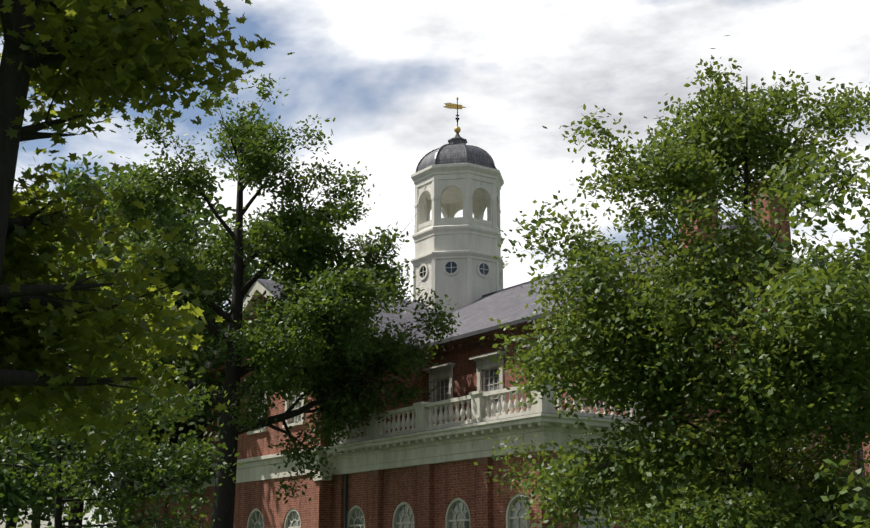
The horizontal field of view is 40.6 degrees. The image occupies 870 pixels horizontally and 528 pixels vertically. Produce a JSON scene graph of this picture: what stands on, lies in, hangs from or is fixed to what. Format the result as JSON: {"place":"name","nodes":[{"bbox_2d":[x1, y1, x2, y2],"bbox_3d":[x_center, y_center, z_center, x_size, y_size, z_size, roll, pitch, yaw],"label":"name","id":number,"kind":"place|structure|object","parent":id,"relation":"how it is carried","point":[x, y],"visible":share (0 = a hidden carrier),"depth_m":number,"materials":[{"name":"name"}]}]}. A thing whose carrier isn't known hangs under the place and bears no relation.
{"place":"outdoors","nodes":[
{"label":"outdoors","id":0,"kind":"place"},
{"bbox_2d":[0,429,67,527],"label":"tree","id":1,"kind":"object","parent":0,"point":[12,524],"depth_m":69.79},
{"bbox_2d":[0,241,243,527],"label":"tree","id":2,"kind":"object","parent":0,"point":[59,500],"visible":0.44,"depth_m":23.14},
{"bbox_2d":[37,170,229,527],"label":"tree branches","id":3,"kind":"object","parent":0,"point":[77,510],"depth_m":52.85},
{"bbox_2d":[32,186,267,527],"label":"tree branches","id":4,"kind":"object","parent":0,"point":[123,483],"visible":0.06,"depth_m":47.17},
{"bbox_2d":[0,0,869,527],"label":"sky","id":5,"kind":"structure","parent":0,"point":[386,71],"materials":[{"name":"white"}]},
{"bbox_2d":[769,144,869,514],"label":"tree pin oak far right trunk and limbs","id":6,"kind":"object","parent":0,"point":[830,259],"visible":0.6,"depth_m":14.72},
{"bbox_2d":[733,129,869,527],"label":"tree","id":7,"kind":"object","parent":6,"relation":"attached to","point":[812,205],"visible":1,"depth_m":14.78,"materials":[{"name":"green plant"}]},
{"bbox_2d":[861,392,869,477],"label":"brick walls","id":8,"kind":"structure","parent":0,"point":[865,458],"depth_m":68.40,"materials":[{"name":"red brick"}]},
{"label":"ground","id":9,"kind":"structure","parent":0,"visible":0},
{"bbox_2d":[31,504,40,527],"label":"tree trunk","id":10,"kind":"object","parent":9,"relation":"on","point":[36,526],"depth_m":84.97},
{"bbox_2d":[0,168,110,525],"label":"tree foliage","id":11,"kind":"object","parent":9,"relation":"on","point":[13,510],"visible":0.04,"depth_m":53.04,"materials":[{"name":"green plant"}]},
{"bbox_2d":[0,0,220,405],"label":"tree branches","id":12,"kind":"object","parent":9,"relation":"on","point":[14,82],"visible":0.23,"depth_m":11.75,"materials":[{"name":"brown plant"}]},
{"bbox_2d":[0,0,294,469],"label":"tree","id":13,"kind":"object","parent":12,"relation":"attached to","point":[87,79],"visible":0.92,"depth_m":12.27,"materials":[{"name":"green plant"}]},
{"bbox_2d":[0,160,257,526],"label":"tree foliage","id":14,"kind":"object","parent":9,"relation":"on","point":[10,500],"depth_m":68.46,"materials":[{"name":"green plant"}]},
{"bbox_2d":[5,147,270,527],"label":"tree foliage","id":15,"kind":"object","parent":9,"relation":"on","point":[83,180],"visible":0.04,"depth_m":55.09,"materials":[{"name":"green plant"}]},
{"bbox_2d":[0,159,285,519],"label":"tree foliage","id":16,"kind":"object","parent":9,"relation":"on","point":[33,499],"visible":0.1,"depth_m":47.02,"materials":[{"name":"green plant"}]},
{"bbox_2d":[133,492,202,527],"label":"wing brick walls","id":17,"kind":"structure","parent":9,"relation":"on","point":[197,516],"depth_m":51.44,"materials":[{"name":"red brick"}]},
{"bbox_2d":[136,496,194,527],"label":"brick pilasters","id":18,"kind":"object","parent":17,"relation":"attached to","point":[165,506],"visible":0.03,"depth_m":51.90,"materials":[{"name":"red brick"}]},
{"bbox_2d":[140,492,195,500],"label":"wing pilaster caps","id":19,"kind":"object","parent":18,"relation":"on","point":[188,494],"visible":0.21,"depth_m":50.05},
{"bbox_2d":[62,90,444,527],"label":"tree trunk","id":20,"kind":"object","parent":9,"relation":"on","point":[223,508],"visible":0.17,"depth_m":37.25,"materials":[{"name":"brown plant"}]},
{"bbox_2d":[50,72,465,503],"bbox_3d":[-5.476,0.287,38.266,12.617,14.396,12.086,10,-17,-33],"label":"tree","id":21,"kind":"object","parent":20,"relation":"attached to","point":[330,338],"visible":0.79,"depth_m":37.24,"materials":[{"name":"green plant"}]},
{"bbox_2d":[201,294,422,527],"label":"pavilion brick walls","id":22,"kind":"structure","parent":9,"relation":"on","point":[316,511],"depth_m":42.64,"materials":[{"name":"red brick"}]},
{"bbox_2d":[347,454,625,527],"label":"wing brick walls","id":23,"kind":"structure","parent":9,"relation":"on","point":[455,479],"depth_m":35.02,"materials":[{"name":"red brick"}]},
{"bbox_2d":[332,451,632,527],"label":"brick pilasters","id":24,"kind":"object","parent":23,"relation":"attached to","point":[485,509],"visible":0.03,"depth_m":35.26,"materials":[{"name":"red brick"}]},
{"bbox_2d":[333,451,548,480],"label":"wing pilaster caps","id":25,"kind":"object","parent":24,"relation":"on","point":[479,461],"visible":0.69,"depth_m":35.52,"materials":[{"name":"stone"}]},
{"bbox_2d":[423,237,864,486],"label":"block brick walls","id":26,"kind":"structure","parent":9,"relation":"on","point":[464,375],"depth_m":39.71,"materials":[{"name":"red brick"}]},
{"bbox_2d":[152,497,607,527],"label":"arched windows","id":27,"kind":"structure","parent":26,"relation":"part of","point":[513,522],"depth_m":34.52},
{"bbox_2d":[105,219,831,527],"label":"white trim","id":28,"kind":"structure","parent":26,"relation":"attached to","point":[462,442],"depth_m":35.75,"materials":[{"name":"white paint"}]},
{"bbox_2d":[112,412,652,480],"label":"cornice","id":29,"kind":"structure","parent":28,"relation":"on","point":[483,421],"depth_m":32.86,"materials":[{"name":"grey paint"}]},
{"bbox_2d":[208,301,774,382],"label":"brownstone cornice","id":30,"kind":"structure","parent":26,"relation":"attached to","point":[464,344],"depth_m":40.26,"materials":[{"name":"brown stone"}]},
{"bbox_2d":[203,217,801,364],"bbox_3d":[-0.647,3.056,49.227,15.170,3.331,32.400,10,-17,-33],"label":"roof slate","id":31,"kind":"object","parent":26,"relation":"on","point":[505,306],"visible":0.1,"depth_m":44.15,"materials":[{"name":"grey stone"}]},
{"bbox_2d":[410,163,504,313],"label":"tower","id":32,"kind":"structure","parent":31,"relation":"on","point":[468,249],"depth_m":49.70,"materials":[{"name":"white paint"}]},
{"bbox_2d":[420,262,488,277],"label":"round windows","id":33,"kind":"structure","parent":32,"relation":"in","point":[448,270],"depth_m":49.50,"materials":[{"name":"glass"}]},
{"bbox_2d":[416,132,496,171],"bbox_3d":[1.011,-4.879,52.424,3.560,2.153,3.560,10,-17,-33],"label":"dome","id":34,"kind":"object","parent":32,"relation":"on","point":[456,149],"visible":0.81,"depth_m":51.05,"materials":[{"name":"grey metal"}]},
{"bbox_2d":[444,97,466,132],"bbox_3d":[0.902,-6.716,52.845,1.061,1.715,0.299,6,-15,-21],"label":"weathervane","id":35,"kind":"object","parent":34,"relation":"on","point":[453,106],"visible":0.85,"depth_m":52.92,"materials":[{"name":"gold metal"}]},
{"bbox_2d":[455,99,458,125],"bbox_3d":[1.011,-6.630,52.868,0.099,1.700,0.166,37,-39,-67],"label":"pole","id":36,"kind":"object","parent":35,"relation":"on","point":[457,118],"visible":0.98,"depth_m":52.86,"materials":[{"name":"metal"}]},
{"bbox_2d":[414,178,500,234],"bbox_3d":[1.011,-2.225,51.750,3.620,2.050,3.620,10,-17,-33],"label":"belfry arcade","id":37,"kind":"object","parent":32,"relation":"attached to","point":[467,193],"depth_m":50.28},
{"bbox_2d":[418,179,498,231],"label":"belfry arches","id":38,"kind":"structure","parent":32,"relation":"attached to","point":[451,201],"depth_m":51.75,"materials":[{"name":"white paint"}]},
{"bbox_2d":[680,178,790,250],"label":"chimneys","id":39,"kind":"object","parent":31,"relation":"on","point":[785,226],"visible":0.02,"depth_m":39.02,"materials":[{"name":"red brick"}]},
{"bbox_2d":[256,268,752,429],"bbox_3d":[-1.375,7.115,47.677,12.540,9.340,31.540,10,-17,-33],"label":"window glass","id":40,"kind":"object","parent":26,"relation":"attached to","point":[486,383],"depth_m":41.91,"materials":[{"name":"black glass"}]},
{"bbox_2d":[221,214,863,527],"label":"lead gutters","id":41,"kind":"object","parent":26,"relation":"attached to","point":[484,330],"visible":0.06,"depth_m":39.46,"materials":[{"name":"grey metal"}]},
{"bbox_2d":[474,35,869,527],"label":"tree","id":42,"kind":"object","parent":9,"relation":"on","point":[810,382],"visible":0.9,"depth_m":21.73,"materials":[{"name":"green plant"}]},
{"bbox_2d":[496,61,869,527],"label":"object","id":43,"kind":"object","parent":9,"relation":"on","point":[745,465],"visible":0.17,"depth_m":22.64,"materials":[{"name":"brown plant"}]}
]}

